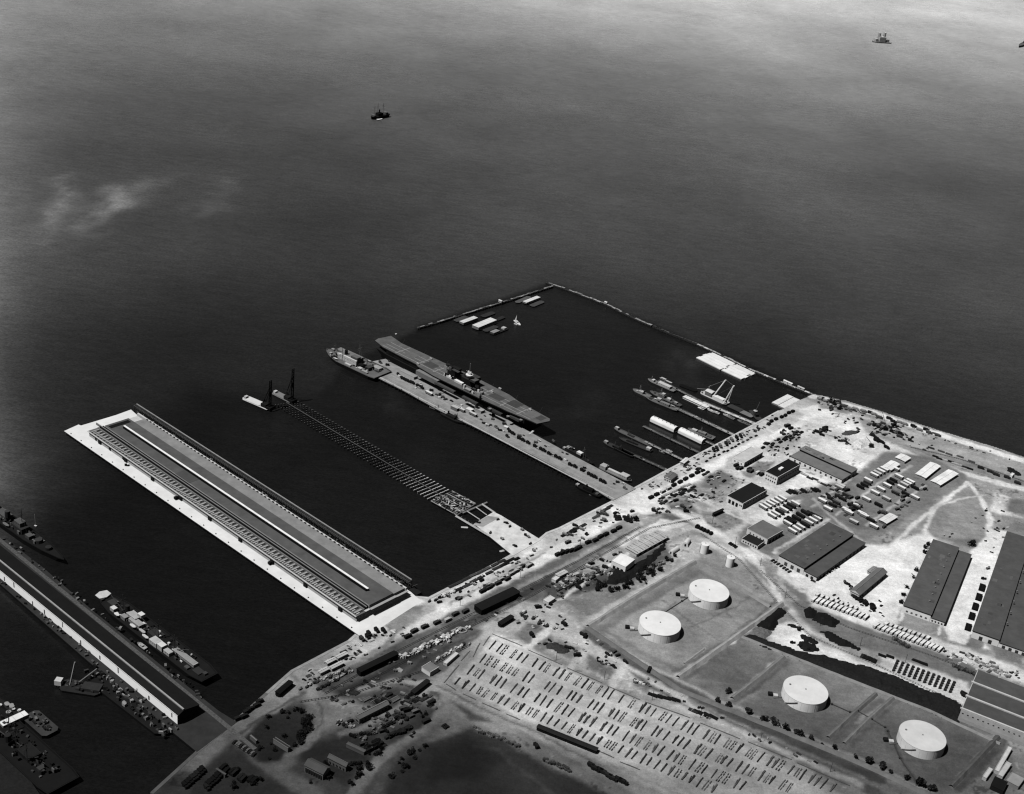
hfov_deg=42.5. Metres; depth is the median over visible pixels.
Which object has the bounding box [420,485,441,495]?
pile bent
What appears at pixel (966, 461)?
railway track
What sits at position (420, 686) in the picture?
freight car
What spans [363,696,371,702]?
lumber stack
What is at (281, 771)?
road
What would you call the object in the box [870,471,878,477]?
trailer
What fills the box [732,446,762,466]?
warehouse
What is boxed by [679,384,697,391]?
barge
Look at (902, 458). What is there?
store shed
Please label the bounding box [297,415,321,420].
pile bent
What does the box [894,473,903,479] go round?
trailer
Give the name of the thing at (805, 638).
stockpile
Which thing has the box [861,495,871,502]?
trailer
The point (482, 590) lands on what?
parked truck
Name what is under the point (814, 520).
trailer
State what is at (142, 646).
launch
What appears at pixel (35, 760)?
salvage ship
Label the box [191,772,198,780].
parked truck
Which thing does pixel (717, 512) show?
hut
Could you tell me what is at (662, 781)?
parking lot
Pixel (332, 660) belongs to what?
hut
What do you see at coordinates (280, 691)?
freight car
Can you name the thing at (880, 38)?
cargo ship
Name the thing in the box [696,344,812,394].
breakwater
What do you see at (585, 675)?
curb line
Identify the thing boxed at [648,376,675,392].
lighter
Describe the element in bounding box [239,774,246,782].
parked truck
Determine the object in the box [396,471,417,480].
pile bent
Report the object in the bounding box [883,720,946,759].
oil tank
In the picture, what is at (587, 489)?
tugboat
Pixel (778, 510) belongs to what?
trailer
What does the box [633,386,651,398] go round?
workboat
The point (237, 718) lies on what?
parked truck
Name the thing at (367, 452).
pile bent
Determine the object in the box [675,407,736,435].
jetty
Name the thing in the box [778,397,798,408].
float
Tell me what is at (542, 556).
quay road
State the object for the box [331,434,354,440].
pile bent
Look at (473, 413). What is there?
trailer
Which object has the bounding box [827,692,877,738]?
earth bank
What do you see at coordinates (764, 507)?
trailer
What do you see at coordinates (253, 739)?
shed
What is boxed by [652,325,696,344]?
breakwater
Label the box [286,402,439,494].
catwalk
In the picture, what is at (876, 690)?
earth bank
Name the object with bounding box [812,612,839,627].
stockpile
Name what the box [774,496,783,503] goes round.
trailer
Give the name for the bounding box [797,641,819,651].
stockpile
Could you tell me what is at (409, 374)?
pier shed
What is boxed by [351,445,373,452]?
pile bent
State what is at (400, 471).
pile bent
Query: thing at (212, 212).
bay water
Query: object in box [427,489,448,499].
pile bent
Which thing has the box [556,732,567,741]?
freight car
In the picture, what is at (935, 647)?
parked truck
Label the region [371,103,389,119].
cargo ship
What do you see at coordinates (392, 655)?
freight car
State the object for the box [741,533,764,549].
annex
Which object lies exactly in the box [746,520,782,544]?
storehouse
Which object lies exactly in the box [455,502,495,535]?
open frame span
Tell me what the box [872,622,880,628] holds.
parked truck
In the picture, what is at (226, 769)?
parked truck
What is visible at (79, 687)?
crane barge
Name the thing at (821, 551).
hangar
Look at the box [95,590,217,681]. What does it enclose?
cargo ship
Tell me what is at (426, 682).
freight car
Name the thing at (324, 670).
hut
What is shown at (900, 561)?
hardstand
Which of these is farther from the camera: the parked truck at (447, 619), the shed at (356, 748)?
the parked truck at (447, 619)
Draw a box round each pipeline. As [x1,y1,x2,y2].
[859,711,885,727]
[887,730,915,780]
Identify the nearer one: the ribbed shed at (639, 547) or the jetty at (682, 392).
the ribbed shed at (639, 547)
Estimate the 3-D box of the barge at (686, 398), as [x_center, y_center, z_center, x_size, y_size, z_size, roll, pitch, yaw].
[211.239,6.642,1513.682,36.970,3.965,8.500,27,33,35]
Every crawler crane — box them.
[864,438,873,447]
[878,412,887,430]
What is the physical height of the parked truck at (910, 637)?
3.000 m
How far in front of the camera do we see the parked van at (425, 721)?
970.47 m
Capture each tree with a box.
[745,707,752,713]
[760,715,768,720]
[770,716,780,725]
[782,722,789,728]
[794,729,804,735]
[865,756,873,763]
[879,761,886,768]
[916,776,926,785]
[927,784,937,789]
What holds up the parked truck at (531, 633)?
on the ground at (576, 608)
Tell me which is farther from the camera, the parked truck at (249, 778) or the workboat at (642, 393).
the workboat at (642, 393)
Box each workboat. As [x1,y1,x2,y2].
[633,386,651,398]
[646,396,678,411]
[650,390,674,403]
[667,396,681,406]
[688,428,715,440]
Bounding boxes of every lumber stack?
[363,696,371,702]
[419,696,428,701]
[688,707,697,713]
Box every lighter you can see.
[599,463,631,481]
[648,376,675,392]
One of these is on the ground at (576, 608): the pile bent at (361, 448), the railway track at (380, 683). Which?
the railway track at (380, 683)
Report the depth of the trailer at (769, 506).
1309.70 m
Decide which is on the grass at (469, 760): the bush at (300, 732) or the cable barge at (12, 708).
the bush at (300, 732)
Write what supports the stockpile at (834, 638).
on the land base
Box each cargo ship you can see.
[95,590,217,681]
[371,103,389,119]
[872,30,891,43]
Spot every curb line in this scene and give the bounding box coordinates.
[493,634,521,645]
[529,650,561,664]
[568,668,601,682]
[608,686,639,699]
[646,702,689,717]
[701,723,739,738]
[748,741,791,759]
[797,762,849,785]
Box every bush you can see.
[296,729,304,734]
[365,763,372,770]
[388,772,394,778]
[608,586,615,591]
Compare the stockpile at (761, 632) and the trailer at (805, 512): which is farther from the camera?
the trailer at (805, 512)
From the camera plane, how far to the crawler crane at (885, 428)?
1495.39 m
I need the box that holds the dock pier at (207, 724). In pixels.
[0,535,256,751]
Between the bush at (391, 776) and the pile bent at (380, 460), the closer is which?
the bush at (391, 776)
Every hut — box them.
[318,666,329,675]
[324,657,335,665]
[329,661,343,670]
[335,651,347,659]
[668,546,679,554]
[682,538,690,546]
[712,508,723,515]
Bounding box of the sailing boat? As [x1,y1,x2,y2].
[514,316,520,325]
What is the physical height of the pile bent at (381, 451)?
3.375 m
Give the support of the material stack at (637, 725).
on the parking lot at (662, 781)
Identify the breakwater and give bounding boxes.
[417,285,553,329]
[545,282,652,326]
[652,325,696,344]
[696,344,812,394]
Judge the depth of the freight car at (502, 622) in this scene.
1087.37 m
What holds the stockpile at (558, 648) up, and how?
on the land base
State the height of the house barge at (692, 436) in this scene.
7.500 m
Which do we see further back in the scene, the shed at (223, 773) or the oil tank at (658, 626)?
the oil tank at (658, 626)
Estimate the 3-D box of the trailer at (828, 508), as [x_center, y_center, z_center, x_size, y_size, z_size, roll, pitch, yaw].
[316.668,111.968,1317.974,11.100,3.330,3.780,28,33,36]
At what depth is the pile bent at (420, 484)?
1283.35 m
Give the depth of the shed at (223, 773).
900.19 m
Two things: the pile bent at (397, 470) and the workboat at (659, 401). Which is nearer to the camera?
the pile bent at (397, 470)
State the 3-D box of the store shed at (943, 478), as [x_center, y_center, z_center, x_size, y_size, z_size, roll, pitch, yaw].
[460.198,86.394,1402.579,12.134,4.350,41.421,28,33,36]
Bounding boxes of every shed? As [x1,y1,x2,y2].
[0,545,199,724]
[216,768,225,777]
[249,735,257,743]
[273,737,290,751]
[346,742,365,754]
[400,369,417,379]
[443,652,458,665]
[450,404,460,411]
[465,406,473,412]
[475,406,484,413]
[543,595,555,604]
[551,575,559,582]
[556,569,567,577]
[611,553,634,571]
[625,530,668,556]
[680,457,688,465]
[867,566,877,573]
[878,513,897,524]
[883,460,899,471]
[895,453,910,463]
[915,462,939,479]
[930,469,957,487]
[982,767,992,781]
[990,776,1007,793]
[994,746,1011,774]
[997,761,1011,778]
[1006,772,1023,789]
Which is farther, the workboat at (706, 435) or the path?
the workboat at (706, 435)
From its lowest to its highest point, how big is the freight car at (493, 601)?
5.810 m
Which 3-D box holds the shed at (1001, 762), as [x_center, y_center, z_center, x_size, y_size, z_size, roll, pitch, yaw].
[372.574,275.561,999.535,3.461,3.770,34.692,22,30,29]
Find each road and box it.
[180,399,832,772]
[225,425,1023,793]
[524,480,995,787]
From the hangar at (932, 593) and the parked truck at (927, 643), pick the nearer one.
the parked truck at (927, 643)
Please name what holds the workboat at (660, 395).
on the bay water
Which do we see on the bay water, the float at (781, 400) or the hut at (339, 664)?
the float at (781, 400)
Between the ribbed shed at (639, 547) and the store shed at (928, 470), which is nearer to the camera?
the ribbed shed at (639, 547)
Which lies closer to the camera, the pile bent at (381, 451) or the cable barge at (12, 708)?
the cable barge at (12, 708)
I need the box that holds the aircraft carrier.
[375,333,549,429]
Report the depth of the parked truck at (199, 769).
899.85 m
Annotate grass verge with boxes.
[582,624,887,793]
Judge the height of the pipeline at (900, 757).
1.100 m
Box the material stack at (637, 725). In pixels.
[634,719,643,728]
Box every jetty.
[633,455,666,471]
[642,426,701,453]
[647,442,682,459]
[658,380,702,401]
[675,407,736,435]
[702,401,755,423]
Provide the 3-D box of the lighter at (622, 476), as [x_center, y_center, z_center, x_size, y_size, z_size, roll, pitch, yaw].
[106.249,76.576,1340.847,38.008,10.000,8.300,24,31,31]
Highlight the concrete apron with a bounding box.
[375,469,829,632]
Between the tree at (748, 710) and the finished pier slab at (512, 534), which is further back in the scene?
the finished pier slab at (512, 534)
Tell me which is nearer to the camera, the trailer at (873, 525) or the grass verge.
the grass verge
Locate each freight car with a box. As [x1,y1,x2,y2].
[275,686,285,696]
[282,680,292,690]
[356,664,369,675]
[366,659,379,671]
[376,655,388,666]
[385,650,398,660]
[411,687,419,694]
[416,683,424,691]
[421,679,429,687]
[474,600,490,613]
[484,596,500,609]
[494,591,510,604]
[498,618,507,627]
[504,587,519,599]
[505,614,513,622]
[536,724,547,733]
[546,728,557,737]
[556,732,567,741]
[566,736,578,745]
[576,740,588,749]
[586,744,598,753]
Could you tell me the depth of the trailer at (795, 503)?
1319.23 m
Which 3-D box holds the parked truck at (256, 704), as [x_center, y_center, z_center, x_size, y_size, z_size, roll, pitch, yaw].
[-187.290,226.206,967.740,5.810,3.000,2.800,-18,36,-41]
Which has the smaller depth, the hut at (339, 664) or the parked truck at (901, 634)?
the hut at (339, 664)
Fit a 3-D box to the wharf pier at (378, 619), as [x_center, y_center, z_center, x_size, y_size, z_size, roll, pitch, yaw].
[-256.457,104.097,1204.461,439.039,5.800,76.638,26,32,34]
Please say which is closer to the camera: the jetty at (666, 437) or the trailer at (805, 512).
the trailer at (805, 512)
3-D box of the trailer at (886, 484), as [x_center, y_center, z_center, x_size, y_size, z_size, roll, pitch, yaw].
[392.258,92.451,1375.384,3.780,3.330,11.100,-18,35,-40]
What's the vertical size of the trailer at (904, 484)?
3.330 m
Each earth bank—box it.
[586,626,930,793]
[587,560,696,627]
[678,601,784,678]
[684,648,704,664]
[697,560,769,607]
[731,655,785,699]
[742,636,1000,744]
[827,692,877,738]
[843,696,894,744]
[949,735,1000,787]
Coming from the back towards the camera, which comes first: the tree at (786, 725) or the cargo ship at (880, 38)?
the cargo ship at (880, 38)
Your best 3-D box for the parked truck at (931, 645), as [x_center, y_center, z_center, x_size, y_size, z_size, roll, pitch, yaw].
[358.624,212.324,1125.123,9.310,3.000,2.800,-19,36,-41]
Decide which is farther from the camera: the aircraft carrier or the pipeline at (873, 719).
the aircraft carrier
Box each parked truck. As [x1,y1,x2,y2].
[181,780,188,789]
[186,776,193,784]
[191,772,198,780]
[193,769,200,777]
[197,767,203,775]
[199,765,206,772]
[203,782,210,791]
[211,775,217,783]
[219,763,227,769]
[222,766,229,773]
[230,768,238,776]
[234,715,241,721]
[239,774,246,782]
[240,713,248,719]
[246,774,254,782]
[250,776,258,784]
[253,702,260,708]
[365,747,373,753]
[374,626,379,632]
[403,633,411,638]
[410,627,418,633]
[420,623,428,629]
[433,619,440,624]
[444,617,451,622]
[451,611,459,616]
[462,608,469,613]
[479,588,486,593]
[529,631,534,637]
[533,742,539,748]
[573,652,580,656]
[587,761,595,766]
[590,765,599,772]
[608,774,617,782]
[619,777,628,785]
[824,600,830,606]
[845,608,852,613]
[858,612,865,618]
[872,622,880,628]
[885,627,892,632]
[890,628,897,634]
[898,631,905,637]
[902,633,909,639]
[906,635,913,640]
[911,636,917,642]
[915,638,922,644]
[924,641,930,647]
[928,642,935,648]
[932,644,939,650]
[936,645,943,651]
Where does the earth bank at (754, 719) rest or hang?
on the tank field
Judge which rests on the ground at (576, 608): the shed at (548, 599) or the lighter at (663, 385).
the shed at (548, 599)
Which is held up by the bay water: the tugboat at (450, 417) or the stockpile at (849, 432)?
the tugboat at (450, 417)
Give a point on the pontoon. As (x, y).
(664, 379)
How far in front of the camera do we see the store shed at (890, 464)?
1414.57 m
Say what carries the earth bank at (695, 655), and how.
on the tank field
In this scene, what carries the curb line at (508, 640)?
on the parking lot at (662, 781)
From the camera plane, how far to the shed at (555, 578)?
1153.81 m
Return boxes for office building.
[304,758,330,780]
[327,753,349,771]
[764,459,800,484]
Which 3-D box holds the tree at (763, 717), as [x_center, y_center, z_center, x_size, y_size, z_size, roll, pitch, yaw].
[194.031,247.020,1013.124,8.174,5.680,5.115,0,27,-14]
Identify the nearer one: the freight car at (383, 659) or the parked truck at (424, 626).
the freight car at (383, 659)
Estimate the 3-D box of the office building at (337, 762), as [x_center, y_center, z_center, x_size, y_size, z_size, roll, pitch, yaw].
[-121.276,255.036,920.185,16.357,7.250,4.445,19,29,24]
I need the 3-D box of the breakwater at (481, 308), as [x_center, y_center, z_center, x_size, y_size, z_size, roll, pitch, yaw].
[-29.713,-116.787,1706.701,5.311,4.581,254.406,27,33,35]
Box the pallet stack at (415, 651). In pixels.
[411,649,419,654]
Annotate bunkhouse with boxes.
[355,700,388,723]
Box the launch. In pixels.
[138,642,146,649]
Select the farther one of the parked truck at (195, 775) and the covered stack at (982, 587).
the covered stack at (982, 587)
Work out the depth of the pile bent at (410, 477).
1292.63 m
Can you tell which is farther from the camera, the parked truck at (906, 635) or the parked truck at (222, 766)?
the parked truck at (906, 635)
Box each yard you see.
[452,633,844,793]
[738,451,968,556]
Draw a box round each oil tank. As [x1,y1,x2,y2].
[625,610,680,643]
[676,579,728,609]
[768,675,827,712]
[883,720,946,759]
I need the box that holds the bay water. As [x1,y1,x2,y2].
[0,0,1023,793]
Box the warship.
[0,506,63,561]
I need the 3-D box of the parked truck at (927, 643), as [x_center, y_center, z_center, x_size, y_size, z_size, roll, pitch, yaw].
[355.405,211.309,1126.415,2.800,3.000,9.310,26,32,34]
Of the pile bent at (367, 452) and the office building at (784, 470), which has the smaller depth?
the pile bent at (367, 452)
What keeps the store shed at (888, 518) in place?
on the vehicle yard at (909, 469)
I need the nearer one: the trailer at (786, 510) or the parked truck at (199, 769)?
the parked truck at (199, 769)
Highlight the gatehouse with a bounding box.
[663,471,677,482]
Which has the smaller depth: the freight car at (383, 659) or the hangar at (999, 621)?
the freight car at (383, 659)
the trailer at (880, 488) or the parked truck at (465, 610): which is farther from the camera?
the trailer at (880, 488)
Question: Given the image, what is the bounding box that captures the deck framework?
[431,491,475,514]
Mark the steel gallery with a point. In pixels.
(415, 591)
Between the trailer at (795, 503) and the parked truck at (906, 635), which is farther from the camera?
the trailer at (795, 503)
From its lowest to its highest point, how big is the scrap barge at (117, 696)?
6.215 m
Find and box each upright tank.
[699,541,709,554]
[725,555,734,567]
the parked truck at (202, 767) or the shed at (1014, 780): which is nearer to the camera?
the parked truck at (202, 767)
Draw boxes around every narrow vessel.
[603,440,634,455]
[612,445,633,457]
[614,426,650,446]
[619,437,652,451]
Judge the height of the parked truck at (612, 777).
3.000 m
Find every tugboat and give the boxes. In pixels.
[440,411,461,424]
[560,443,593,465]
[575,483,600,497]
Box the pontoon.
[660,377,671,383]
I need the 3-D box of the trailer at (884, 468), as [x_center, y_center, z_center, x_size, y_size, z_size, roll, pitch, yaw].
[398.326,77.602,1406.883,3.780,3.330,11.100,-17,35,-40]
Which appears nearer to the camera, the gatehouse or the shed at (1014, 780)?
the shed at (1014, 780)
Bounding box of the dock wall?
[0,753,38,793]
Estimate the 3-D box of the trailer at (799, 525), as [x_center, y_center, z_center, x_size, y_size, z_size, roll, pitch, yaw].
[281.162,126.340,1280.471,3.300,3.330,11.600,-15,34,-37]
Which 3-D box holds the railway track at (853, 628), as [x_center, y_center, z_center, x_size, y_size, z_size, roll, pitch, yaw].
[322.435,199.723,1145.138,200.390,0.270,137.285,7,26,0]
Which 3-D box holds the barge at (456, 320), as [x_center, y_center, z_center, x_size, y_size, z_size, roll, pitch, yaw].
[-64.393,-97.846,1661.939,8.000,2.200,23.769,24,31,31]
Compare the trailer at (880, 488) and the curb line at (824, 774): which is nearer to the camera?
the curb line at (824, 774)
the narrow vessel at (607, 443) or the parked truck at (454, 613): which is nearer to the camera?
the parked truck at (454, 613)
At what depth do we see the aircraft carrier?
1455.48 m
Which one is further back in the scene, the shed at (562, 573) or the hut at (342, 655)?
the shed at (562, 573)
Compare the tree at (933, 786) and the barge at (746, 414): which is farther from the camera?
the barge at (746, 414)
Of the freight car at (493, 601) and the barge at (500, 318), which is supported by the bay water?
the barge at (500, 318)
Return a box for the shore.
[808,394,1023,462]
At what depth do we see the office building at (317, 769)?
909.22 m
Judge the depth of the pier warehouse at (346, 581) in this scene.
1177.49 m
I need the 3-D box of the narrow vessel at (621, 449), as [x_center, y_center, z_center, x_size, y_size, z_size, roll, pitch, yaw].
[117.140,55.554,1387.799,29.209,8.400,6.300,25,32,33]
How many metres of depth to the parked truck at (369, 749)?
936.53 m
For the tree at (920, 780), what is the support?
on the land base
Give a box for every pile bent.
[272,402,296,411]
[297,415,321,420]
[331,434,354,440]
[340,439,363,446]
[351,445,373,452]
[353,447,376,454]
[356,448,378,456]
[359,450,382,458]
[363,452,385,460]
[367,454,388,462]
[369,456,392,464]
[372,458,395,466]
[379,461,401,470]
[383,464,405,472]
[386,466,408,474]
[389,467,411,476]
[392,469,414,478]
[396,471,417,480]
[400,473,421,482]
[403,475,424,484]
[406,477,428,486]
[410,479,431,488]
[413,481,434,491]
[417,483,438,493]
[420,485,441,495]
[423,487,445,497]
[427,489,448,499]
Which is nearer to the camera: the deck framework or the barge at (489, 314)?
the deck framework
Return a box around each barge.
[0,698,20,714]
[24,710,57,738]
[54,662,102,696]
[84,664,177,736]
[454,316,467,322]
[459,316,477,325]
[472,317,496,330]
[481,311,494,317]
[483,325,497,332]
[490,326,507,335]
[496,316,504,321]
[515,296,530,303]
[523,296,540,304]
[530,301,543,307]
[650,416,678,432]
[678,427,706,444]
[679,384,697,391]
[682,395,709,409]
[700,380,733,405]
[727,404,742,412]
[739,410,752,417]
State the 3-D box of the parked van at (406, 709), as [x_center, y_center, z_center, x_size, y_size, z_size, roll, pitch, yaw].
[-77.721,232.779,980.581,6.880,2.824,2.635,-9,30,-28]
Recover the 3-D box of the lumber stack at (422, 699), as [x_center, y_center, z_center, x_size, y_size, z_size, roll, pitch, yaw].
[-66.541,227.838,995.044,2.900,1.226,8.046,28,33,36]
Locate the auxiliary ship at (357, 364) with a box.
[326,345,391,380]
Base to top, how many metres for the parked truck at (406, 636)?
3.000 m
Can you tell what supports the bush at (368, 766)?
on the road at (281, 771)
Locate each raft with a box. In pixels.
[696,353,735,369]
[721,364,754,379]
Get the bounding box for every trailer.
[469,411,477,416]
[758,503,767,510]
[763,502,771,508]
[766,500,775,506]
[767,511,776,518]
[770,498,779,505]
[771,510,780,516]
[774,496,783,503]
[775,508,784,515]
[778,494,786,501]
[779,506,788,512]
[783,504,792,510]
[783,519,792,526]
[786,502,795,508]
[787,527,797,534]
[791,500,800,506]
[791,514,801,520]
[792,525,801,532]
[796,511,805,518]
[796,523,805,530]
[800,508,809,515]
[800,521,809,527]
[804,518,813,525]
[808,516,818,523]
[812,514,821,521]
[817,497,826,503]
[823,505,832,511]
[828,501,836,507]
[832,499,840,504]
[835,483,843,489]
[838,495,846,501]
[844,509,853,515]
[849,518,858,524]
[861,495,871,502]
[866,516,874,522]
[869,522,878,529]
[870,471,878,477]
[870,489,879,495]
[874,501,882,507]
[876,468,885,474]
[876,485,885,491]
[880,466,888,472]
[881,495,890,501]
[882,482,891,488]
[886,479,894,484]
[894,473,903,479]
[896,484,905,490]
[899,481,908,487]
[910,494,919,500]
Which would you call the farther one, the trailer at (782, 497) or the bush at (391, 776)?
the trailer at (782, 497)
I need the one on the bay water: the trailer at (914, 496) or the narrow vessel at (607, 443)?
the narrow vessel at (607, 443)
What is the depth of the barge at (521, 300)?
1739.78 m
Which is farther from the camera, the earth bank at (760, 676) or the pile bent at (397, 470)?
the pile bent at (397, 470)
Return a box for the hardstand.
[770,530,1023,704]
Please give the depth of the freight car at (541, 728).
975.05 m
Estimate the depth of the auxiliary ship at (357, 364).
1498.30 m
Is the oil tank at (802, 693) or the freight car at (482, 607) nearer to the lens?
the oil tank at (802, 693)
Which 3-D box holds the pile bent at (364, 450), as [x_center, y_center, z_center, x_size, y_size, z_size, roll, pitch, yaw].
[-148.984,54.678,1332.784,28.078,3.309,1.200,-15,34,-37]
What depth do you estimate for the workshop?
1315.05 m
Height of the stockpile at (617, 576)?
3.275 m
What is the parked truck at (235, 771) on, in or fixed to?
on the grass at (469, 760)
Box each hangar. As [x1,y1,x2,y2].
[778,522,864,580]
[902,539,971,625]
[971,531,1023,655]
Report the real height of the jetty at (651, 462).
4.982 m
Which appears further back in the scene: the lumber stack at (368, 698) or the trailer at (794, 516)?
the trailer at (794, 516)
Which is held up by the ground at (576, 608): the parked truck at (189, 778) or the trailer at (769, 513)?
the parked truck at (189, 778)
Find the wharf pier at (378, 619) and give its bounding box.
[64,410,421,637]
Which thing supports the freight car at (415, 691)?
on the ground at (576, 608)
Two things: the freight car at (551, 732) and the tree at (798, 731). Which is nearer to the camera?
the freight car at (551, 732)
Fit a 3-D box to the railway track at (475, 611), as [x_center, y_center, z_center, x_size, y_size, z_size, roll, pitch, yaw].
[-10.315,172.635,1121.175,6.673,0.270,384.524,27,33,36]
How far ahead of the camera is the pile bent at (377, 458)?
1320.86 m
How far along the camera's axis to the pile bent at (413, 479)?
1289.87 m
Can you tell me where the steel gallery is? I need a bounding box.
[133,404,421,595]
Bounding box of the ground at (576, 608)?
[154,394,1023,793]
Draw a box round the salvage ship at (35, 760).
[0,705,79,793]
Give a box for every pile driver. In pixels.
[243,380,276,410]
[272,368,298,403]
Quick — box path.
[582,553,993,793]
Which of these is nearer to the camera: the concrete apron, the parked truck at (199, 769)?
the parked truck at (199, 769)
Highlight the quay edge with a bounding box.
[150,410,779,793]
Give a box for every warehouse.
[87,413,407,621]
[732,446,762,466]
[790,446,857,482]
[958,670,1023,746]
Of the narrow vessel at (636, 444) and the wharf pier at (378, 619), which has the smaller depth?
the wharf pier at (378, 619)
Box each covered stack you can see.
[964,622,971,631]
[968,612,975,620]
[972,602,978,610]
[975,593,982,601]
[978,583,985,591]
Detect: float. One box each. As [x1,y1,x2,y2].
[0,710,28,727]
[772,394,792,405]
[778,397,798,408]
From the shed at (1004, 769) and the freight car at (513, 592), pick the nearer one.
the shed at (1004, 769)
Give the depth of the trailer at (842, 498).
1338.85 m
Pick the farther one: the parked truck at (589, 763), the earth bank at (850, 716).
the earth bank at (850, 716)
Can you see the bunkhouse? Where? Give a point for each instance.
(369, 713)
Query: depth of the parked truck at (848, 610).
1157.12 m
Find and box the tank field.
[592,559,1008,793]
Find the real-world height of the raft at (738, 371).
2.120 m
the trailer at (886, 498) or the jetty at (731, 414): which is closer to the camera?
the trailer at (886, 498)
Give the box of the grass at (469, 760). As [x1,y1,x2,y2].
[191,418,1023,793]
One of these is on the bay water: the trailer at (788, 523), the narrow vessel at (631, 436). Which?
the narrow vessel at (631, 436)
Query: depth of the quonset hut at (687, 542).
1229.40 m
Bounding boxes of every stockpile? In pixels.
[545,642,569,653]
[606,539,668,584]
[744,634,961,722]
[752,627,771,638]
[757,608,785,630]
[787,624,803,629]
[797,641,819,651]
[800,634,817,643]
[804,607,816,618]
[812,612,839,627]
[820,631,860,650]
[842,430,858,435]
[852,440,866,448]
[1007,467,1021,475]
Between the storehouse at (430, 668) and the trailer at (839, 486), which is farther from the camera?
the trailer at (839, 486)
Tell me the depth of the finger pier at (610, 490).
1391.36 m
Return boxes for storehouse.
[421,661,438,675]
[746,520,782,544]
[849,567,886,596]
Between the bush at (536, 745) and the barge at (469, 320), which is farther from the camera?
the barge at (469, 320)
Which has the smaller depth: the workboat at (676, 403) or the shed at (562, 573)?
the shed at (562, 573)
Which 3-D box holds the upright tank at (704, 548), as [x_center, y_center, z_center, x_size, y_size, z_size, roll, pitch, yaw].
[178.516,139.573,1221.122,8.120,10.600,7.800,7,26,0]
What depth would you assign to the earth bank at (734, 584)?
1179.24 m
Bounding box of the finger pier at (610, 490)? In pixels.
[373,359,635,500]
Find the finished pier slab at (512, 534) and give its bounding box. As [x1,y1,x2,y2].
[473,512,540,555]
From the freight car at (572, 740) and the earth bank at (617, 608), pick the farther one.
the earth bank at (617, 608)
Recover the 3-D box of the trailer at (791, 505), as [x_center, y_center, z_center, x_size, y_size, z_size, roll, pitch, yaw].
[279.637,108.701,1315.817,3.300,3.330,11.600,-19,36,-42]
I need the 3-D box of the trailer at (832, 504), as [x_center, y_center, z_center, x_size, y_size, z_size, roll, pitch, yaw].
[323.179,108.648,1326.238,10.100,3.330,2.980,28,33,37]
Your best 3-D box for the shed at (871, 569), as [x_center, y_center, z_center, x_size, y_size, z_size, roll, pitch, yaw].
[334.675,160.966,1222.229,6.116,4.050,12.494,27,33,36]
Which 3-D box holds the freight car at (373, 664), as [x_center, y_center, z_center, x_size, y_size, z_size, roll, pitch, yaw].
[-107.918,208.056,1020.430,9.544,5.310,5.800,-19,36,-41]
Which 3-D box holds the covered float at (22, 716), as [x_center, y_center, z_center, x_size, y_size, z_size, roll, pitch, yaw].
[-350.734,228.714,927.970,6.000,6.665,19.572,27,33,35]
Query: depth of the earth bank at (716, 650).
1098.44 m
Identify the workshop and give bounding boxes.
[726,482,766,508]
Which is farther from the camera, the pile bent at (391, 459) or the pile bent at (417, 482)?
the pile bent at (391, 459)
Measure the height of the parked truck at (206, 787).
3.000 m
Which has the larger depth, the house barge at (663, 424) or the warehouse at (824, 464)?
the house barge at (663, 424)
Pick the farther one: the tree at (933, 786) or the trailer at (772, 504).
the trailer at (772, 504)
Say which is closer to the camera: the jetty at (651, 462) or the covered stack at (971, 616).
the covered stack at (971, 616)
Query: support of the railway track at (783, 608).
on the road at (281, 771)
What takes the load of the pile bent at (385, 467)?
in the bay water
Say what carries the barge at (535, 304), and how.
on the bay water
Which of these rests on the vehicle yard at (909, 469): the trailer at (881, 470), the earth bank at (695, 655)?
the trailer at (881, 470)
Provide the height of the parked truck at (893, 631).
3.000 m
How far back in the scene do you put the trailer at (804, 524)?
1284.22 m
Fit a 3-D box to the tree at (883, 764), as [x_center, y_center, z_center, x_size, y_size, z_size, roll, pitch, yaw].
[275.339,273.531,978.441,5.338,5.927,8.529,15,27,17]
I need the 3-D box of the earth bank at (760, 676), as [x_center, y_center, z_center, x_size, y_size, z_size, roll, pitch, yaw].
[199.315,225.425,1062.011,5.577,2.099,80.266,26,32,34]
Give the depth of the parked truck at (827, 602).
1164.70 m
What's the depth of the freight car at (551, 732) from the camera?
972.26 m
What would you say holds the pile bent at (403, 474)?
in the bay water
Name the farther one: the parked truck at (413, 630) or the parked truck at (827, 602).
the parked truck at (827, 602)
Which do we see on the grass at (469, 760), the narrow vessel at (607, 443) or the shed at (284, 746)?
the shed at (284, 746)
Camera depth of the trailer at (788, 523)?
1282.55 m
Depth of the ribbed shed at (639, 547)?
1220.51 m
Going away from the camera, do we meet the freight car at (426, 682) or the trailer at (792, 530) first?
the freight car at (426, 682)
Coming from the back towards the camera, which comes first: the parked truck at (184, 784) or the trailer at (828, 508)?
the trailer at (828, 508)
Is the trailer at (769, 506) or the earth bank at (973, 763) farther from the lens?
the trailer at (769, 506)
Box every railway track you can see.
[300,645,470,702]
[325,527,639,693]
[330,517,699,698]
[701,533,958,703]
[761,570,951,663]
[911,447,1022,480]
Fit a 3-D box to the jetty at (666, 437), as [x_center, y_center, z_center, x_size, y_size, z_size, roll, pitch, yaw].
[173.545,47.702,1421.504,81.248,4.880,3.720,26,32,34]
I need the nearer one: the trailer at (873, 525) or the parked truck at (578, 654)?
the parked truck at (578, 654)

